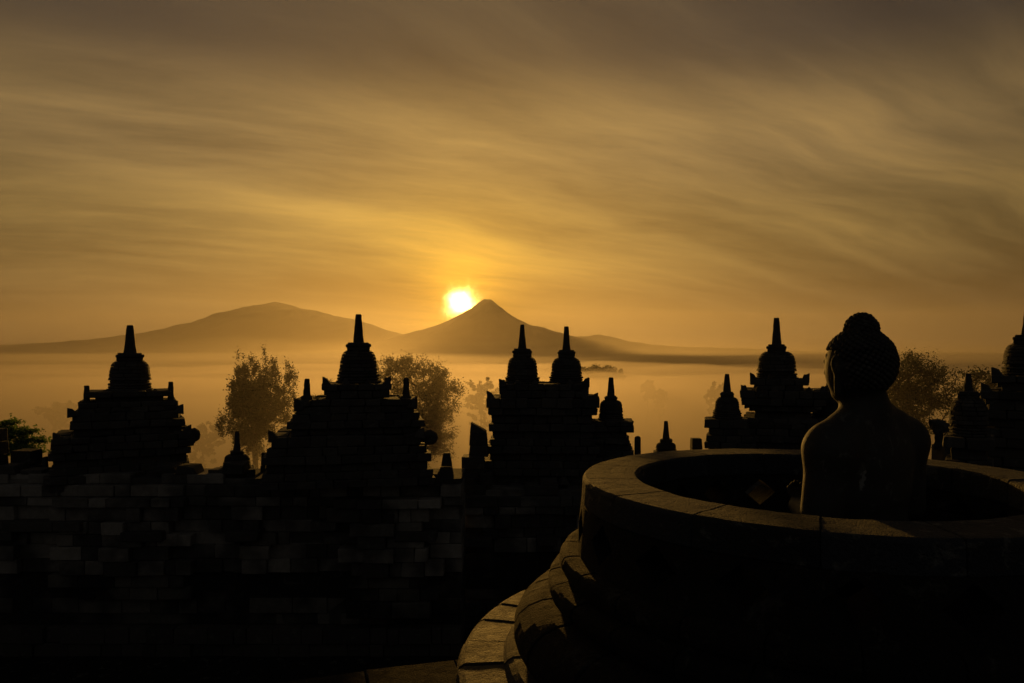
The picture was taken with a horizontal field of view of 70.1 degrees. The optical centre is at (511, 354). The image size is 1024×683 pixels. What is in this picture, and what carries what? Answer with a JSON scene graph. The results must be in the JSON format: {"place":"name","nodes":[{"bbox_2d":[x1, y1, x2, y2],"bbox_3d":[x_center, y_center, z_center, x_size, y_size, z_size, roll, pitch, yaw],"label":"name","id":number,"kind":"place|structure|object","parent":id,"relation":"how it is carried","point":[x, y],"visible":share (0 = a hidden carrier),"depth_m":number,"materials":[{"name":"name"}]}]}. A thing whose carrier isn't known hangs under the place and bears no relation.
{"place":"outdoors","nodes":[
{"label":"outdoors","id":0,"kind":"place"},
{"bbox_2d":[0,302,403,356],"bbox_3d":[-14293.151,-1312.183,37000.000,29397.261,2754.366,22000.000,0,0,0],"label":"mountain","id":1,"kind":"structure","parent":0,"point":[279,329],"depth_m":30525.99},
{"bbox_2d":[0,356,1005,467],"bbox_3d":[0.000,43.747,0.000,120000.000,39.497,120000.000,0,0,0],"label":"ground","id":2,"kind":"structure","parent":0,"point":[28,385],"depth_m":1702.31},
{"bbox_2d":[0,413,51,455],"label":"tree","id":3,"kind":"object","parent":2,"relation":"on","point":[15,433],"visible":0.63,"depth_m":38.01,"materials":[{"name":"green plant"}]},
{"bbox_2d":[32,399,77,432],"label":"tree","id":4,"kind":"object","parent":2,"relation":"on","point":[58,410],"visible":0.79,"depth_m":419.04,"materials":[{"name":"green plant"}]},
{"bbox_2d":[189,421,225,467],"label":"tree","id":5,"kind":"object","parent":2,"relation":"on","point":[202,443],"visible":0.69,"depth_m":259.31,"materials":[{"name":"green plant"}]},
{"bbox_2d":[213,343,299,467],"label":"tree","id":6,"kind":"object","parent":2,"relation":"on","point":[253,403],"visible":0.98,"depth_m":123.91,"materials":[{"name":"green plant"}]},
{"bbox_2d":[376,349,468,462],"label":"tree","id":7,"kind":"object","parent":2,"relation":"on","point":[432,411],"visible":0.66,"depth_m":149.30,"materials":[{"name":"green plant"}]},
{"bbox_2d":[464,377,498,428],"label":"tree","id":8,"kind":"object","parent":2,"relation":"on","point":[477,398],"visible":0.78,"depth_m":328.62,"materials":[{"name":"green plant"}]},
{"bbox_2d":[581,364,625,402],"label":"tree","id":9,"kind":"object","parent":2,"relation":"on","point":[597,374],"visible":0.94,"depth_m":895.98,"materials":[{"name":"green plant"}]},
{"bbox_2d":[640,380,654,401],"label":"tree","id":10,"kind":"object","parent":2,"relation":"on","point":[648,388],"visible":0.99,"depth_m":618.31,"materials":[{"name":"green plant"}]},
{"bbox_2d":[652,389,667,428],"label":"tree","id":11,"kind":"object","parent":2,"relation":"on","point":[660,397],"visible":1,"depth_m":557.95,"materials":[{"name":"green plant"}]},
{"bbox_2d":[703,381,723,415],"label":"tree","id":12,"kind":"object","parent":2,"relation":"on","point":[713,394],"visible":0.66,"depth_m":427.77,"materials":[{"name":"green plant"}]},
{"bbox_2d":[887,347,963,436],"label":"tree","id":13,"kind":"object","parent":2,"relation":"on","point":[908,392],"visible":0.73,"depth_m":103.85,"materials":[{"name":"green plant"}]},
{"bbox_2d":[943,364,1001,404],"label":"tree","id":14,"kind":"object","parent":2,"relation":"on","point":[979,377],"visible":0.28,"depth_m":111.23,"materials":[{"name":"green plant"}]},
{"bbox_2d":[0,0,1023,353],"label":"sky","id":15,"kind":"structure","parent":0,"point":[681,173],"materials":[{"name":"orange"}]},
{"bbox_2d":[271,299,758,356],"bbox_3d":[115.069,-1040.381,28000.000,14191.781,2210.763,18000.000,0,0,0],"label":"volcano","id":16,"kind":"structure","parent":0,"point":[486,328],"depth_m":22881.70},
{"bbox_2d":[634,436,640,454],"bbox_3d":[3.609,2.819,21.000,0.227,0.978,0.230,0,0,0],"label":"stone post","id":17,"kind":"object","parent":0,"point":[637,444],"visible":0.53,"depth_m":20.92,"materials":[{"name":"black stone"}]},
{"bbox_2d":[653,421,676,451],"bbox_3d":[5.060,2.848,23.995,1.000,1.357,0.943,0,0,12],"label":"stupa","id":18,"kind":"object","parent":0,"point":[665,444],"visible":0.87,"depth_m":23.84,"materials":[{"name":"black stone"}]},
{"bbox_2d":[690,438,702,449],"bbox_3d":[5.542,2.986,22.003,0.348,0.964,0.346,0,0,0],"label":"stone post","id":19,"kind":"object","parent":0,"point":[695,443],"visible":0.43,"depth_m":21.86,"materials":[{"name":"black stone"}]},
{"bbox_2d":[576,334,1002,356],"bbox_3d":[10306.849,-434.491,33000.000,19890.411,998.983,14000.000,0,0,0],"label":"hills","id":20,"kind":"structure","parent":0,"point":[714,350],"depth_m":30069.31,"materials":[{"name":"brown"}]},
{"bbox_2d":[929,419,950,460],"bbox_3d":[7.254,1.916,12.202,0.558,1.705,0.434,0,0,0],"label":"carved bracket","id":21,"kind":"object","parent":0,"point":[939,428],"visible":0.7,"depth_m":12.12,"materials":[{"name":"black stone"}]},
{"bbox_2d":[942,373,994,466],"bbox_3d":[6.875,1.083,11.002,0.690,1.613,0.826,0,0,32],"label":"stupa","id":22,"kind":"object","parent":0,"point":[968,439],"visible":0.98,"depth_m":10.79,"materials":[{"name":"black stone"}]},
{"bbox_2d":[980,316,1023,471],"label":"shrine","id":23,"kind":"object","parent":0,"point":[1005,402],"visible":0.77,"depth_m":13.49,"materials":[{"name":"black stone"}]},
{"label":"stepped terraces","id":24,"kind":"object","parent":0,"visible":0},
{"bbox_2d":[0,460,464,656],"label":"balustrade wall","id":25,"kind":"structure","parent":24,"relation":"on","point":[179,559],"depth_m":15.48,"materials":[{"name":"black stone"}]},
{"bbox_2d":[0,428,8,464],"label":"stone post","id":26,"kind":"object","parent":25,"relation":"on","point":[4,447],"visible":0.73,"depth_m":15.79,"materials":[{"name":"black stone"}]},
{"bbox_2d":[10,448,42,467],"bbox_3d":[-10.892,2.469,16.399,0.471,0.690,0.470,0,0,0],"label":"stone post","id":27,"kind":"object","parent":25,"relation":"on","point":[30,457],"visible":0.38,"depth_m":16.19,"materials":[{"name":"black stone"}]},
{"bbox_2d":[42,456,48,466],"bbox_3d":[-10.368,2.517,16.199,0.126,0.524,0.114,0,0,0],"label":"stone post","id":28,"kind":"object","parent":25,"relation":"on","point":[44,461],"visible":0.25,"depth_m":16.15,"materials":[{"name":"black stone"}]},
{"bbox_2d":[43,325,200,492],"bbox_3d":[-8.980,1.112,16.952,3.096,3.613,2.364,0,0,-28],"label":"shrine","id":29,"kind":"object","parent":25,"relation":"on","point":[130,419],"visible":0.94,"depth_m":16.16,"materials":[{"name":"black stone"}]},
{"bbox_2d":[220,431,255,477],"bbox_3d":[-6.092,2.211,16.202,0.757,1.050,0.838,0,0,-21],"label":"stupa","id":30,"kind":"object","parent":25,"relation":"on","point":[237,453],"visible":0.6,"depth_m":16.05,"materials":[{"name":"black stone"}]},
{"bbox_2d":[260,452,265,471],"bbox_3d":[-5.645,2.505,16.600,0.146,0.586,0.137,0,0,0],"label":"stone post","id":31,"kind":"object","parent":25,"relation":"on","point":[262,468],"visible":0.36,"depth_m":16.54,"materials":[{"name":"black stone"}]},
{"bbox_2d":[259,314,437,490],"bbox_3d":[-3.506,0.906,15.980,3.580,3.599,2.537,0,0,-12],"label":"shrine","id":32,"kind":"object","parent":25,"relation":"on","point":[357,424],"visible":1,"depth_m":14.96,"materials":[{"name":"black stone"}]},
{"bbox_2d":[438,452,453,477],"bbox_3d":[-1.432,2.415,15.899,0.336,0.580,0.336,0,0,0],"label":"stone post","id":33,"kind":"object","parent":25,"relation":"on","point":[446,469],"visible":0.95,"depth_m":15.78,"materials":[{"name":"black stone"}]},
{"bbox_2d":[465,471,760,627],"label":"balustrade wall","id":34,"kind":"structure","parent":24,"relation":"on","point":[516,536],"depth_m":17.22,"materials":[{"name":"black stone"}]},
{"bbox_2d":[462,454,485,483],"bbox_3d":[-0.914,2.881,17.703,0.596,0.887,0.576,0,0,0],"label":"stone post","id":35,"kind":"object","parent":34,"relation":"on","point":[474,466],"visible":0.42,"depth_m":17.42,"materials":[{"name":"black stone"}]},
{"bbox_2d":[469,422,488,456],"bbox_3d":[-0.814,2.060,17.901,0.475,0.840,0.478,0,0,0],"label":"stone post","id":36,"kind":"object","parent":35,"relation":"on","point":[478,442],"visible":0.98,"depth_m":17.69,"materials":[{"name":"black stone"}]},
{"bbox_2d":[485,324,603,485],"bbox_3d":[0.756,1.364,19.009,3.285,4.318,2.411,0,0,2],"label":"shrine","id":37,"kind":"object","parent":34,"relation":"on","point":[540,429],"visible":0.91,"depth_m":17.95,"materials":[{"name":"black stone"}]},
{"bbox_2d":[592,377,633,460],"bbox_3d":[2.496,1.958,18.617,1.326,2.775,1.187,0,0,8],"label":"stupa","id":38,"kind":"object","parent":34,"relation":"on","point":[613,427],"visible":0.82,"depth_m":18.14,"materials":[{"name":"black stone"}]},
{"bbox_2d":[704,374,755,448],"bbox_3d":[5.666,1.878,18.983,1.292,2.770,1.171,0,0,16],"label":"stupa","id":39,"kind":"object","parent":34,"relation":"on","point":[726,423],"visible":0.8,"depth_m":18.62,"materials":[{"name":"black stone"}]},
{"bbox_2d":[740,318,829,449],"bbox_3d":[7.598,1.070,19.877,2.879,4.178,2.486,0,0,20],"label":"shrine","id":40,"kind":"object","parent":34,"relation":"on","point":[780,401],"visible":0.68,"depth_m":19.04,"materials":[{"name":"black stone"}]},
{"bbox_2d":[811,382,838,418],"bbox_3d":[8.533,1.999,19.477,1.278,2.697,1.200,0,0,24],"label":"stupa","id":41,"kind":"object","parent":40,"relation":"on","point":[829,408],"visible":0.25,"depth_m":19.21,"materials":[{"name":"black stone"}]},
{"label":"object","id":42,"kind":"structure","parent":0,"visible":0},
{"bbox_2d":[281,660,457,682],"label":"terrace floor","id":43,"kind":"structure","parent":42,"relation":"on","point":[441,672],"depth_m":5.28,"materials":[{"name":"stone"}]},
{"bbox_2d":[456,449,1023,682],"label":"open stupa","id":44,"kind":"object","parent":43,"relation":"on","point":[647,577],"visible":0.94,"depth_m":3.54,"materials":[{"name":"black stone"}]},
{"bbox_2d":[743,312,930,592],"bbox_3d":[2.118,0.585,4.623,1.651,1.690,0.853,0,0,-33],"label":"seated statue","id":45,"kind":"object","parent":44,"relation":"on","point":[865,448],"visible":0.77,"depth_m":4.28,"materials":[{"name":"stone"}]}
]}

